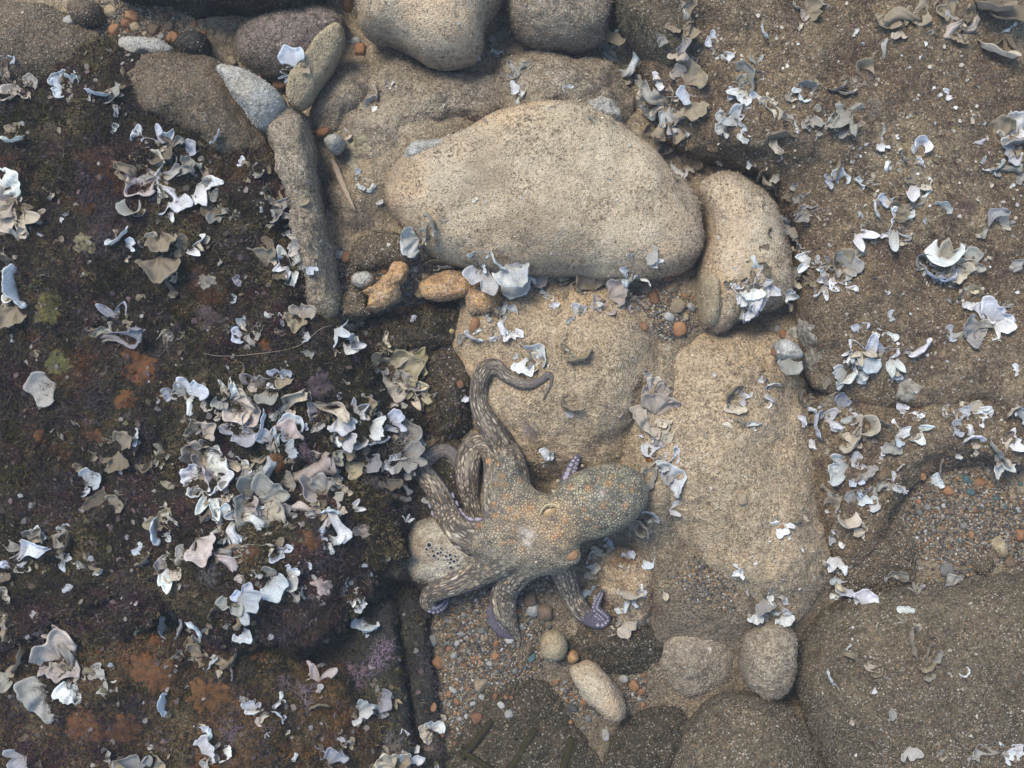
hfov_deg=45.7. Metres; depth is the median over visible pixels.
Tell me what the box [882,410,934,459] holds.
fan seaweed
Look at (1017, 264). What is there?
fan seaweed
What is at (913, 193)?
fan seaweed
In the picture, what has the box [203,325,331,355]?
strand
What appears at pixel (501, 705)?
pebble
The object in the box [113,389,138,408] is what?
sponge crust
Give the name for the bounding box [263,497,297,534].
fan seaweed
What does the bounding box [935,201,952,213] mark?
fan seaweed
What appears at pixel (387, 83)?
fan seaweed
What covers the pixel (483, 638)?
pebble
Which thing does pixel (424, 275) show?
pebble
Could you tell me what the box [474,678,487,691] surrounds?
pebble
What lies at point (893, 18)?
fan seaweed
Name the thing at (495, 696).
pebble
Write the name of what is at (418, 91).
rock
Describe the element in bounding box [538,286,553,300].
fan seaweed
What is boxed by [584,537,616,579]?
fan seaweed
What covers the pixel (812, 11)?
fan seaweed
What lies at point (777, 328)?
pebble
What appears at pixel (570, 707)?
pebble
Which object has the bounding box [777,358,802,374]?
fan seaweed
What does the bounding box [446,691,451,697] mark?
pebble
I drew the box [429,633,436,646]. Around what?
pebble
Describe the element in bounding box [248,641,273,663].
sponge crust
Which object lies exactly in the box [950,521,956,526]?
pebble
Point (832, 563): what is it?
fan seaweed
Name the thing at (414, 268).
pebble
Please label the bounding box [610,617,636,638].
fan seaweed
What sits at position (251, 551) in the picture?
sponge crust
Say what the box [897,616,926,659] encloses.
fan seaweed
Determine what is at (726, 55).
fan seaweed
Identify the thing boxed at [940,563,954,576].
pebble
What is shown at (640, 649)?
rock
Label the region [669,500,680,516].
fan seaweed
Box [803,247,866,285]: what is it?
fan seaweed
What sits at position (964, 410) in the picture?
fan seaweed
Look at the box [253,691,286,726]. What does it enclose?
fan seaweed
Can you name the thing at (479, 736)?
bar
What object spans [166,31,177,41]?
pebble
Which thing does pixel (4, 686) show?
fan seaweed
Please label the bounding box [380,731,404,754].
feathery algae
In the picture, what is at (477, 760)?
bar
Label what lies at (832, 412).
fan seaweed
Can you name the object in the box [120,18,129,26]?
pebble
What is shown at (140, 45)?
stone
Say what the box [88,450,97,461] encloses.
seaweed flake
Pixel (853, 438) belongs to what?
fan seaweed
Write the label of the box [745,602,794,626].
fan seaweed
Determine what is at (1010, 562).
pebble
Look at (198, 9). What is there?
rock
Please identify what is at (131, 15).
pebble
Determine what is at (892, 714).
fan seaweed
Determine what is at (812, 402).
fan seaweed
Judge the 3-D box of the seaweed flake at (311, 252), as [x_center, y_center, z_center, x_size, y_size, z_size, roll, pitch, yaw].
[-0.299,-0.199,1.817,0.007,0.018,0.030,-23,88,26]
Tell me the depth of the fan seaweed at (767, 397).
1.87 m
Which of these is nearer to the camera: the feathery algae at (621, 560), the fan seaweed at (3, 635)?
the fan seaweed at (3, 635)
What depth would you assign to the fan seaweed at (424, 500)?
1.93 m
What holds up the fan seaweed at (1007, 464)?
on the rock at (916, 459)
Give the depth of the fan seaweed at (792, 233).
1.92 m
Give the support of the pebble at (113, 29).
on the seabed
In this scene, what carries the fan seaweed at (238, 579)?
on the rock at (85, 612)
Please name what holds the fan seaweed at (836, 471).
on the rock at (916, 459)
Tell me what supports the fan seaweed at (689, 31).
on the rock at (640, 24)
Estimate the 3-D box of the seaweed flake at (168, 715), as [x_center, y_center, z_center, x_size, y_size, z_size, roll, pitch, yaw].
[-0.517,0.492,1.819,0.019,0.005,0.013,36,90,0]
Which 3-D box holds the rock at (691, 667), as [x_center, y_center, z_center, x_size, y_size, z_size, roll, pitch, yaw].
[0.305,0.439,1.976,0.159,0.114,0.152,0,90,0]
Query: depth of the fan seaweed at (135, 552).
1.81 m
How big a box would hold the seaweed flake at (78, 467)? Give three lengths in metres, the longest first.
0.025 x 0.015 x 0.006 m
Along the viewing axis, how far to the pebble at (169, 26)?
1.93 m
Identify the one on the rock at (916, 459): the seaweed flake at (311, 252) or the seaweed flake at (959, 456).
the seaweed flake at (959, 456)
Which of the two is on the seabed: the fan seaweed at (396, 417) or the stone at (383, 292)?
the stone at (383, 292)
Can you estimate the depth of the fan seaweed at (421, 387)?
1.93 m
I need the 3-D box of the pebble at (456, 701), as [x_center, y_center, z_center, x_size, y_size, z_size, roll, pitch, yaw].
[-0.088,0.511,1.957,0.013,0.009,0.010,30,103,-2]
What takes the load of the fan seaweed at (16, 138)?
on the rock at (72, 168)
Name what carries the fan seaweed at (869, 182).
on the rock at (913, 105)
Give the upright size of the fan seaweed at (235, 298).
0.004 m
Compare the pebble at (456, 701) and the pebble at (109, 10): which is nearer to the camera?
the pebble at (109, 10)
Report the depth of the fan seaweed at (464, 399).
1.92 m
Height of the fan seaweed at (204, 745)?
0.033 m
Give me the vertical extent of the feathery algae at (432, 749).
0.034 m
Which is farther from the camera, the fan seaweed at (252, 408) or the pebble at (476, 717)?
the pebble at (476, 717)
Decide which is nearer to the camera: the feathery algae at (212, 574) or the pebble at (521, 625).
the feathery algae at (212, 574)
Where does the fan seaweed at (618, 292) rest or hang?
on the rock at (594, 431)
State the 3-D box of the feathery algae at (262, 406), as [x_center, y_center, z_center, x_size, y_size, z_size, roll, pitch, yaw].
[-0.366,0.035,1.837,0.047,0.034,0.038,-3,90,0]
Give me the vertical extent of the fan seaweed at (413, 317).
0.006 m
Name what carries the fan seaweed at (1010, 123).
on the rock at (913, 105)
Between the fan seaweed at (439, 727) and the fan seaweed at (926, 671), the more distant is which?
the fan seaweed at (439, 727)
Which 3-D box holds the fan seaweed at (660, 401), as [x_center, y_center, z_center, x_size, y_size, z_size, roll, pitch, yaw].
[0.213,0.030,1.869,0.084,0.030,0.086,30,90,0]
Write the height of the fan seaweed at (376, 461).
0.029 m
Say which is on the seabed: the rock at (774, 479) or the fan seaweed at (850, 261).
the rock at (774, 479)
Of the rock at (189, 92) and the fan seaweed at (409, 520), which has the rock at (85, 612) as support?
the fan seaweed at (409, 520)
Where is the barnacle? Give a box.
[426,542,432,547]
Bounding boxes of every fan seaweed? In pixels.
[0,55,38,101]
[0,122,23,150]
[0,167,54,238]
[0,226,28,328]
[0,528,71,582]
[0,587,19,646]
[0,632,35,692]
[2,741,171,767]
[13,625,116,723]
[19,524,69,559]
[23,371,55,407]
[47,69,78,97]
[62,584,72,592]
[70,467,100,496]
[71,550,102,581]
[82,490,123,512]
[84,66,125,117]
[89,301,145,348]
[99,428,140,473]
[104,226,142,262]
[111,123,118,133]
[113,149,202,221]
[130,123,200,164]
[131,546,159,576]
[133,609,212,640]
[134,231,180,299]
[134,442,174,474]
[138,502,178,550]
[139,551,181,594]
[156,323,184,347]
[156,375,208,419]
[157,693,167,716]
[171,634,240,687]
[174,233,221,265]
[174,514,240,571]
[178,439,251,523]
[181,414,215,443]
[186,485,220,520]
[191,166,239,223]
[193,722,231,767]
[200,377,242,411]
[209,128,219,143]
[212,496,270,544]
[212,524,274,563]
[214,384,260,429]
[215,582,262,630]
[218,408,270,446]
[218,467,295,527]
[222,315,269,346]
[230,294,236,303]
[232,627,251,643]
[234,570,257,584]
[237,155,270,190]
[239,373,278,404]
[239,693,264,721]
[242,427,298,476]
[244,236,287,279]
[252,183,309,227]
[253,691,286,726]
[255,564,306,602]
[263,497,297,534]
[264,312,285,318]
[265,360,293,389]
[268,388,335,421]
[268,537,293,564]
[269,418,344,485]
[272,234,318,286]
[274,294,315,349]
[276,410,325,441]
[277,44,309,82]
[285,475,365,554]
[291,753,298,760]
[306,660,337,698]
[306,703,330,712]
[307,400,376,466]
[308,468,349,509]
[315,737,354,767]
[330,432,378,460]
[333,314,366,356]
[337,379,389,424]
[338,127,358,144]
[342,577,366,613]
[345,446,381,483]
[351,609,379,637]
[351,688,380,728]
[355,168,382,204]
[364,82,385,116]
[368,402,407,445]
[369,743,424,767]
[371,331,428,396]
[373,684,401,718]
[375,416,429,480]
[378,479,412,501]
[381,74,394,88]
[382,369,437,411]
[397,226,437,257]
[402,514,414,522]
[410,315,416,321]
[418,210,451,245]
[418,714,446,750]
[420,254,454,273]
[421,497,429,503]
[456,324,483,344]
[461,396,468,402]
[462,247,498,295]
[474,49,508,61]
[479,303,523,343]
[486,25,515,57]
[490,249,535,298]
[507,60,530,104]
[511,342,553,376]
[533,276,570,289]
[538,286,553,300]
[539,444,553,466]
[549,302,567,315]
[559,395,583,417]
[560,333,591,362]
[561,273,627,307]
[562,84,573,91]
[566,302,602,323]
[582,585,597,600]
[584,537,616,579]
[592,274,644,314]
[598,41,642,85]
[605,26,625,54]
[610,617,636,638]
[614,568,668,613]
[619,544,635,567]
[620,245,663,295]
[627,502,659,539]
[629,367,681,436]
[632,56,716,154]
[639,419,679,457]
[640,465,661,491]
[641,557,655,569]
[649,444,686,497]
[656,0,700,60]
[665,136,702,181]
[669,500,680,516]
[703,416,759,438]
[705,29,734,64]
[715,103,752,143]
[722,244,794,328]
[722,385,754,422]
[725,556,757,595]
[726,54,763,105]
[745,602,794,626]
[746,160,792,198]
[755,581,788,623]
[757,370,781,408]
[759,96,798,169]
[761,22,768,38]
[762,198,802,250]
[770,506,804,538]
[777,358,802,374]
[779,279,801,311]
[782,104,830,140]
[785,76,819,103]
[786,182,822,222]
[791,246,821,279]
[793,0,829,30]
[793,406,843,440]
[798,389,817,413]
[802,439,824,453]
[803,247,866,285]
[805,103,865,139]
[808,259,859,300]
[819,481,867,540]
[819,556,856,599]
[820,392,852,415]
[822,362,865,390]
[822,520,844,548]
[824,155,854,188]
[824,446,848,485]
[826,668,835,685]
[827,75,857,108]
[830,412,857,433]
[838,406,893,453]
[841,322,879,368]
[841,644,885,677]
[844,478,881,512]
[847,451,878,490]
[848,50,879,88]
[848,589,884,605]
[853,210,879,251]
[855,152,898,191]
[858,328,910,382]
[862,357,881,373]
[868,188,929,234]
[870,210,927,253]
[872,122,894,152]
[875,0,938,38]
[876,471,910,504]
[881,38,888,59]
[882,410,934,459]
[882,560,923,584]
[887,309,895,321]
[888,708,899,720]
[891,135,933,167]
[896,162,932,201]
[896,393,925,420]
[897,606,914,613]
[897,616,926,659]
[901,747,923,761]
[907,582,926,594]
[909,338,932,356]
[916,238,986,294]
[916,254,931,267]
[921,29,938,58]
[921,656,939,681]
[922,644,947,668]
[928,458,944,488]
[930,401,986,443]
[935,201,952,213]
[936,0,979,43]
[941,313,994,348]
[943,88,952,100]
[944,573,963,587]
[946,282,983,310]
[965,741,1023,765]
[970,111,1023,171]
[970,400,993,427]
[971,295,1022,347]
[973,138,985,144]
[973,428,1023,479]
[974,0,1023,51]
[976,207,1015,238]
[979,40,1021,58]
[981,156,1023,184]
[1000,396,1023,424]
[1002,25,1012,32]
[1008,259,1023,272]
[1012,363,1019,376]
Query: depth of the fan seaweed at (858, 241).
1.83 m
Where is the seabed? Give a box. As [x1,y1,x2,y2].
[12,0,1023,767]
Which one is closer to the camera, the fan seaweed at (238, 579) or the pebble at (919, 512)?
the fan seaweed at (238, 579)
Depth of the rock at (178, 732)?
1.82 m
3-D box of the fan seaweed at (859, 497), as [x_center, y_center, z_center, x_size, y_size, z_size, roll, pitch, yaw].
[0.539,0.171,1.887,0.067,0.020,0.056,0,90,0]
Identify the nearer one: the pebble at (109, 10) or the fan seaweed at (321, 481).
the fan seaweed at (321, 481)
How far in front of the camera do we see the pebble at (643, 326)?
1.88 m
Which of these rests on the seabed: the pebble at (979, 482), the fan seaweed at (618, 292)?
the pebble at (979, 482)
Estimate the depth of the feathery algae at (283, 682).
1.84 m
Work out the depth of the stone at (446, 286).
1.90 m
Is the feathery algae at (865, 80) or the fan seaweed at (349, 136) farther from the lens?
the fan seaweed at (349, 136)
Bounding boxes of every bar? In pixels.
[459,747,493,767]
[460,719,493,759]
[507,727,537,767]
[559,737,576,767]
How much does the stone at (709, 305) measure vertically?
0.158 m
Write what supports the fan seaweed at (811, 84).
on the rock at (913, 105)
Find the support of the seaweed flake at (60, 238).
on the rock at (72, 168)
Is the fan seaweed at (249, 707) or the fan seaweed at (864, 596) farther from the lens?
the fan seaweed at (864, 596)
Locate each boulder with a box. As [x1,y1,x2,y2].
[380,99,704,280]
[671,687,826,767]
[696,169,794,334]
[739,619,797,702]
[794,567,1023,767]
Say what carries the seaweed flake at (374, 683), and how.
on the rock at (356, 647)
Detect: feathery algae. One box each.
[151,336,177,361]
[197,563,221,588]
[215,710,246,745]
[258,403,283,418]
[277,673,293,693]
[287,433,320,463]
[290,679,318,709]
[294,26,320,48]
[342,68,369,94]
[346,199,372,225]
[348,340,362,362]
[348,659,374,689]
[360,462,384,490]
[365,586,393,602]
[367,637,398,673]
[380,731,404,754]
[386,560,403,577]
[396,429,414,454]
[421,739,442,759]
[520,420,537,437]
[612,554,631,569]
[645,591,665,620]
[842,399,874,414]
[847,66,877,93]
[867,96,880,116]
[950,194,978,219]
[969,53,1006,83]
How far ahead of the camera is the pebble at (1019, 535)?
1.92 m
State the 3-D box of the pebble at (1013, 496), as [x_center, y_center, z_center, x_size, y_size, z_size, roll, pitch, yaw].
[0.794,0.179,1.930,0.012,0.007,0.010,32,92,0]
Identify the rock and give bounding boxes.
[0,0,97,79]
[0,31,425,493]
[0,431,414,658]
[0,609,398,767]
[122,0,325,19]
[124,50,265,153]
[216,64,286,132]
[233,2,348,84]
[307,62,369,142]
[324,180,372,233]
[332,54,504,160]
[335,596,421,767]
[349,301,460,362]
[355,0,505,70]
[371,351,432,438]
[392,580,452,767]
[394,438,483,526]
[405,517,470,584]
[424,346,472,443]
[445,678,602,767]
[452,279,658,480]
[491,48,634,124]
[504,0,613,56]
[566,615,663,676]
[598,545,654,627]
[602,702,689,767]
[613,0,696,66]
[619,322,833,627]
[636,0,1023,418]
[658,636,734,698]
[807,391,1023,566]
[832,517,918,592]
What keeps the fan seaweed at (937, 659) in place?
on the boulder at (974, 622)
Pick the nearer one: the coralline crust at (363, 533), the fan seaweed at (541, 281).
the coralline crust at (363, 533)
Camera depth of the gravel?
1.93 m
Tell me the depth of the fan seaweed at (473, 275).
1.87 m
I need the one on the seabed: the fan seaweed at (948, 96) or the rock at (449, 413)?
the rock at (449, 413)
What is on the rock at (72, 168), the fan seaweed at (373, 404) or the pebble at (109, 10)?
the fan seaweed at (373, 404)
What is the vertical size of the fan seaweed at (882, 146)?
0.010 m
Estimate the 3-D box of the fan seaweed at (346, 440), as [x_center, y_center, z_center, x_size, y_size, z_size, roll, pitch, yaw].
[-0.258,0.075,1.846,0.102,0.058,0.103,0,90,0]
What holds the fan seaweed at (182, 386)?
on the rock at (72, 168)
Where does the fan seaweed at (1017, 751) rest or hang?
on the boulder at (974, 622)
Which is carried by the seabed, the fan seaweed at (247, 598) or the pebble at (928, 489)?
the pebble at (928, 489)
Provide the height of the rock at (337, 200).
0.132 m
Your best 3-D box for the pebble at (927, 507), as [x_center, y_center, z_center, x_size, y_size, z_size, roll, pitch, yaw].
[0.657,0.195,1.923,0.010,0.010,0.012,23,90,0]
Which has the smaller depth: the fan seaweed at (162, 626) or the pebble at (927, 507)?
the fan seaweed at (162, 626)
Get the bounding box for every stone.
[66,0,105,28]
[118,36,172,53]
[174,30,211,56]
[324,134,345,155]
[339,289,370,321]
[349,230,413,269]
[351,271,374,289]
[362,261,408,312]
[404,139,441,157]
[417,270,475,301]
[465,282,502,314]
[570,660,625,723]
[586,95,623,122]
[696,271,722,330]
[771,339,803,359]
[1001,564,1023,573]
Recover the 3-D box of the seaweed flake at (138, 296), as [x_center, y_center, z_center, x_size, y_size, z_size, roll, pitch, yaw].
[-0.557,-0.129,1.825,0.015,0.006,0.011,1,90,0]
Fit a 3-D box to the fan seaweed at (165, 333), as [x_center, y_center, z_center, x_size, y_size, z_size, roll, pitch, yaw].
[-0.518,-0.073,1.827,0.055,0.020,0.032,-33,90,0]
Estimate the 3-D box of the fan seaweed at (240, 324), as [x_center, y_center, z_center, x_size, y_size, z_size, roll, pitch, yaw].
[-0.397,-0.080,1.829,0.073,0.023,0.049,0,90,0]
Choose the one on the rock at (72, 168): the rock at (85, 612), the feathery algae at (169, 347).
the feathery algae at (169, 347)
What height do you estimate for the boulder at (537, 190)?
0.215 m
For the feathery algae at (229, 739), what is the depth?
1.82 m
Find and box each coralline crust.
[34,289,60,324]
[44,349,74,374]
[72,232,94,253]
[194,304,226,330]
[197,274,216,289]
[303,370,334,399]
[310,577,332,595]
[345,134,371,155]
[345,155,359,169]
[352,523,369,538]
[788,319,816,346]
[802,346,823,371]
[895,374,921,402]
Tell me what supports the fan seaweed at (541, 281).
on the rock at (594, 431)
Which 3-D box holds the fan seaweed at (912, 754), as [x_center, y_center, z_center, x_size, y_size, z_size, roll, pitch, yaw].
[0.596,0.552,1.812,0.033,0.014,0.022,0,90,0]
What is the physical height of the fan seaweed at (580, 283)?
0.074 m
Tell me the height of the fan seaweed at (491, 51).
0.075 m
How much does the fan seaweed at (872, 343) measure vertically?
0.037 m
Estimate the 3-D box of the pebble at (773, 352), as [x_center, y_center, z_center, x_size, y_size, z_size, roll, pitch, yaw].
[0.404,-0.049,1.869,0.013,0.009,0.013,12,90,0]
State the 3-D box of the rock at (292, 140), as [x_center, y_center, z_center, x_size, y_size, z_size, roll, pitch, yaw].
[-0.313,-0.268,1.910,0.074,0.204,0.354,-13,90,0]
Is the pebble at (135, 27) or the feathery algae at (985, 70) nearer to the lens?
the feathery algae at (985, 70)
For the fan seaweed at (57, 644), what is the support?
on the rock at (178, 732)
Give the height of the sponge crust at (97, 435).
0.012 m
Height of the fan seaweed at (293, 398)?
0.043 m
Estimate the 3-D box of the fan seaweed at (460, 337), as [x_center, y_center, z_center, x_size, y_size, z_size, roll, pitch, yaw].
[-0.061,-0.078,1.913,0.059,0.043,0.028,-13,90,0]
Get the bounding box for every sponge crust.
[33,429,47,443]
[64,704,105,742]
[86,428,103,443]
[105,713,143,742]
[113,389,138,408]
[120,341,156,386]
[129,653,178,695]
[142,650,152,659]
[149,634,159,644]
[185,677,231,714]
[231,545,261,566]
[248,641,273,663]
[250,578,264,590]
[252,335,272,352]
[270,453,286,473]
[302,529,324,551]
[645,456,652,461]
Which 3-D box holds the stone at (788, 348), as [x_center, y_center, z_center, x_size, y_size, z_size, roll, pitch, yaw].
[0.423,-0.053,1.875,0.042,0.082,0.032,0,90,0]
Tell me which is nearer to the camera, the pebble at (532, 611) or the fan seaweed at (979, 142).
the fan seaweed at (979, 142)
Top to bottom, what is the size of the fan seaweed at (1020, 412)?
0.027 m
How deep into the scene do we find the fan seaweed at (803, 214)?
1.86 m
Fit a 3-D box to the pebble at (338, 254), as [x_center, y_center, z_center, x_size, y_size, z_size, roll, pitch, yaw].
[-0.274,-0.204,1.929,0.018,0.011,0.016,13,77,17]
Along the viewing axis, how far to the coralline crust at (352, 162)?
1.92 m
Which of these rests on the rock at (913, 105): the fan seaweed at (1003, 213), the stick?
the fan seaweed at (1003, 213)
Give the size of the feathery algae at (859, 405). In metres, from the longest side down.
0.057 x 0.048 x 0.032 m
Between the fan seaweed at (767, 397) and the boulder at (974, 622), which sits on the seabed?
the boulder at (974, 622)
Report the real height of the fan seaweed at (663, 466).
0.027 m
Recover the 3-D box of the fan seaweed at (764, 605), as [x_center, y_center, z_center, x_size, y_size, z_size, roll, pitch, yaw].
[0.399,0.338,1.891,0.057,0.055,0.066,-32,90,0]
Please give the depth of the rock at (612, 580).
1.92 m
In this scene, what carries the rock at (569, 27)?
on the seabed
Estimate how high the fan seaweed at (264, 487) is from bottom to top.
0.069 m
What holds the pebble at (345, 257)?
on the seabed
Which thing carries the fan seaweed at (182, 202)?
on the rock at (72, 168)
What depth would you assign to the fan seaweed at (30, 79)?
1.87 m
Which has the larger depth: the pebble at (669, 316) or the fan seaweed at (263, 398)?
the pebble at (669, 316)
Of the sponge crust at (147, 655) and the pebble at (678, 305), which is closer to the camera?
the sponge crust at (147, 655)
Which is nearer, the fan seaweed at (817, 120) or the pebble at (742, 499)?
the fan seaweed at (817, 120)
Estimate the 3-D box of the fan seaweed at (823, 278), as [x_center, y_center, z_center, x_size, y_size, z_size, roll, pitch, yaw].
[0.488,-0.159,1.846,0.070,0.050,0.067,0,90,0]
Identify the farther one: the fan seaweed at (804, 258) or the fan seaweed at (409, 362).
the fan seaweed at (409, 362)
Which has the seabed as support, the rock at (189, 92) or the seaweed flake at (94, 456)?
the rock at (189, 92)
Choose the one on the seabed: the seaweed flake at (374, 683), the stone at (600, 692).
the stone at (600, 692)
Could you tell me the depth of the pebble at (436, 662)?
1.96 m
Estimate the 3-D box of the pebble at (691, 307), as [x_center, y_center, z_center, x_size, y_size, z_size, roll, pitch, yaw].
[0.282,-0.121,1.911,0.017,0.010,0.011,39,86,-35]
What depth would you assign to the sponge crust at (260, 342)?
1.82 m
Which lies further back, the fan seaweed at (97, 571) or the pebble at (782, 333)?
the pebble at (782, 333)
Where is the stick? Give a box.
[331,158,355,210]
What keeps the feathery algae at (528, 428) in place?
on the rock at (594, 431)
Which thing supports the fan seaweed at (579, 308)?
on the rock at (594, 431)
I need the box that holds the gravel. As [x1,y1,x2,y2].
[40,0,1023,750]
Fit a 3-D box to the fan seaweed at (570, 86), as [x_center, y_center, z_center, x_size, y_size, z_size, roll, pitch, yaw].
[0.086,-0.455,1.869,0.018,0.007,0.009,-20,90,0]
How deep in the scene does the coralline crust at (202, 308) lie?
1.83 m
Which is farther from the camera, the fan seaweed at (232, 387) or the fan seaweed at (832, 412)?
the fan seaweed at (832, 412)
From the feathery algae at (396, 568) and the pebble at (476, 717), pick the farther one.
the pebble at (476, 717)
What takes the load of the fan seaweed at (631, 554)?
on the rock at (612, 580)
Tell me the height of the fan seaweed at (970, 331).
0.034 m
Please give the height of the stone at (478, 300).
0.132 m
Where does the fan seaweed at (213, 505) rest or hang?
on the rock at (85, 612)
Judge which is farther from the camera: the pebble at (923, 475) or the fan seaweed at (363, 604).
the pebble at (923, 475)
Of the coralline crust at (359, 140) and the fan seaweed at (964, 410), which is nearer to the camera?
the fan seaweed at (964, 410)
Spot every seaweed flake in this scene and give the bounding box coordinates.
[34,349,40,360]
[53,236,63,242]
[72,462,82,471]
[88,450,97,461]
[122,320,136,327]
[135,420,140,429]
[136,294,145,300]
[141,465,154,473]
[160,481,174,489]
[164,710,171,717]
[207,607,216,620]
[210,188,218,201]
[232,274,241,286]
[286,199,299,205]
[300,586,305,599]
[301,350,313,358]
[307,241,317,258]
[370,678,377,686]
[955,454,962,459]
[971,443,979,448]
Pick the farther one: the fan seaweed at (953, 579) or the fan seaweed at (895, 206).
the fan seaweed at (953, 579)
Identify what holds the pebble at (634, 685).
on the seabed
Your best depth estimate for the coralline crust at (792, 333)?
1.88 m
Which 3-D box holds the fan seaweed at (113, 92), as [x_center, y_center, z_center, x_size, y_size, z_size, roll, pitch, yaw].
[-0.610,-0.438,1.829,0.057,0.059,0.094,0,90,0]
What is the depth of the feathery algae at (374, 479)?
1.89 m
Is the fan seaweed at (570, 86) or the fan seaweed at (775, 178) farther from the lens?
the fan seaweed at (775, 178)
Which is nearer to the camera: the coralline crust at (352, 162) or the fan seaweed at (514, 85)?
the fan seaweed at (514, 85)
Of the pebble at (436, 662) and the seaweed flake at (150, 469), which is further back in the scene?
the pebble at (436, 662)
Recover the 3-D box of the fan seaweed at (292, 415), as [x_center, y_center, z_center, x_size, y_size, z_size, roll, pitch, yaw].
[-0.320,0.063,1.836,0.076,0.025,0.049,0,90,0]
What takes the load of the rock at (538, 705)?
on the seabed
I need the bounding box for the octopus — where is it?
[414,358,647,641]
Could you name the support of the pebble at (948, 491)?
on the seabed
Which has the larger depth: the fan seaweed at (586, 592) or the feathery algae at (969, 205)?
the fan seaweed at (586, 592)
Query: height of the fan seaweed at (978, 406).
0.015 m
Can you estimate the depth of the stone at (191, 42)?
1.89 m
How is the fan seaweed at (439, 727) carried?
on the rock at (415, 640)
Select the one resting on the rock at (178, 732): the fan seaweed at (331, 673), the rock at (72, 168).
the fan seaweed at (331, 673)
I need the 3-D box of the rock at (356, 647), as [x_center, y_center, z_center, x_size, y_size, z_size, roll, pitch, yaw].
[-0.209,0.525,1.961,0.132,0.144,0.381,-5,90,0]
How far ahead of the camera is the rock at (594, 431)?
1.88 m
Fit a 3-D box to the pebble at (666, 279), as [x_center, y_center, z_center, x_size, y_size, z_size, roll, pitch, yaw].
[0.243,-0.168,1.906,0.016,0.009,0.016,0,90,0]
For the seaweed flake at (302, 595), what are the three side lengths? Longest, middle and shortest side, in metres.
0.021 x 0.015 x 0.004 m
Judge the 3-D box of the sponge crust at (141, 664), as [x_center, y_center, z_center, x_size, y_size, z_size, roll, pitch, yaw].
[-0.534,0.435,1.820,0.075,0.030,0.065,0,90,0]
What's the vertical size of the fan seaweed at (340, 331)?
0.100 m
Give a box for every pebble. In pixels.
[62,15,75,23]
[88,28,99,36]
[103,4,115,17]
[108,24,119,35]
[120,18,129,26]
[124,10,138,21]
[130,22,140,31]
[148,22,160,36]
[157,33,164,39]
[164,20,173,31]
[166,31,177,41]
[209,27,214,33]
[227,55,236,65]
[271,79,285,89]
[316,127,329,136]
[335,250,342,259]
[341,0,352,12]
[341,252,349,262]
[350,37,361,44]
[354,43,365,55]
[380,267,387,273]
[411,264,418,272]
[414,288,422,298]
[422,273,429,278]
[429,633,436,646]
[431,655,442,669]
[431,703,436,711]
[438,647,443,653]
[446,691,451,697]
[449,687,456,693]
[450,652,456,658]
[453,698,459,704]
[457,380,463,388]
[469,317,479,332]
[470,712,482,724]
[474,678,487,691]
[477,627,484,633]
[480,636,487,641]
[491,652,499,660]
[492,693,497,699]
[493,640,499,648]
[497,702,504,708]
[504,709,513,718]
[505,638,513,643]
[519,623,523,629]
[523,589,536,606]
[523,641,533,654]
[526,604,538,616]
[528,652,535,661]
[537,604,552,619]
[540,629,567,660]
[566,703,577,711]
[567,649,578,663]
[580,699,586,705]
[601,728,609,740]
[619,675,627,682]
[629,680,639,691]
[634,305,640,311]
[637,688,645,694]
[640,322,647,330]
[649,291,659,304]
[662,276,671,281]
[663,312,673,321]
[665,282,678,292]
[671,298,685,313]
[673,322,686,336]
[687,302,695,311]
[737,493,747,505]
[770,348,776,355]
[773,325,780,332]
[779,329,785,338]
[917,509,922,515]
[921,473,926,480]
[924,503,930,510]
[925,485,931,492]
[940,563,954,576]
[943,486,955,495]
[948,509,954,515]
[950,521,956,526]
[960,522,967,528]
[961,474,971,483]
[966,488,974,495]
[970,547,994,575]
[975,478,987,486]
[980,529,987,533]
[991,535,1008,558]
[1005,558,1015,567]
[1009,493,1015,499]
[1016,529,1023,541]
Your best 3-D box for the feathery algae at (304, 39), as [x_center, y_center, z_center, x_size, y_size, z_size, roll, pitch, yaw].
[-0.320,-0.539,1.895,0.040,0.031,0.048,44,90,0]
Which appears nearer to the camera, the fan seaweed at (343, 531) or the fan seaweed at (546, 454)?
the fan seaweed at (343, 531)
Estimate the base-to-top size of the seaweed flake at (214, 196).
0.008 m
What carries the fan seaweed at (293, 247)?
on the rock at (72, 168)
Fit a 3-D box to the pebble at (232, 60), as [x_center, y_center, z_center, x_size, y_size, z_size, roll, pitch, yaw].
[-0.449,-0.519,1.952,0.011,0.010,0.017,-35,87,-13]
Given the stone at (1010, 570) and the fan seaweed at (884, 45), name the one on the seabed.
the stone at (1010, 570)
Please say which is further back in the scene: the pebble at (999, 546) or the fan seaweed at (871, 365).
the pebble at (999, 546)
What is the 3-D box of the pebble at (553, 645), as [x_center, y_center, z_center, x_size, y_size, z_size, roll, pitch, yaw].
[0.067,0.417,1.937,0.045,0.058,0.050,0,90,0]
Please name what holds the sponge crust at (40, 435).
on the rock at (72, 168)
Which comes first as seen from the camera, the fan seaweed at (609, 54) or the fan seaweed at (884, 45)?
the fan seaweed at (884, 45)
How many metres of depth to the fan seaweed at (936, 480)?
1.92 m
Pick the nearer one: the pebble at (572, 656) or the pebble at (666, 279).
the pebble at (666, 279)
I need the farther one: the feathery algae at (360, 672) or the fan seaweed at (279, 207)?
the feathery algae at (360, 672)
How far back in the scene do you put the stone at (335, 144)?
1.88 m
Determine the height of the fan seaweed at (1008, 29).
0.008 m
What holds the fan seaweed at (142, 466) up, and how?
on the rock at (72, 168)
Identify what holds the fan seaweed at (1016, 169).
on the rock at (913, 105)
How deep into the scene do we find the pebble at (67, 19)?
1.92 m
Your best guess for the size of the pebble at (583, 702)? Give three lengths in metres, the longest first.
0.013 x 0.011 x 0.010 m

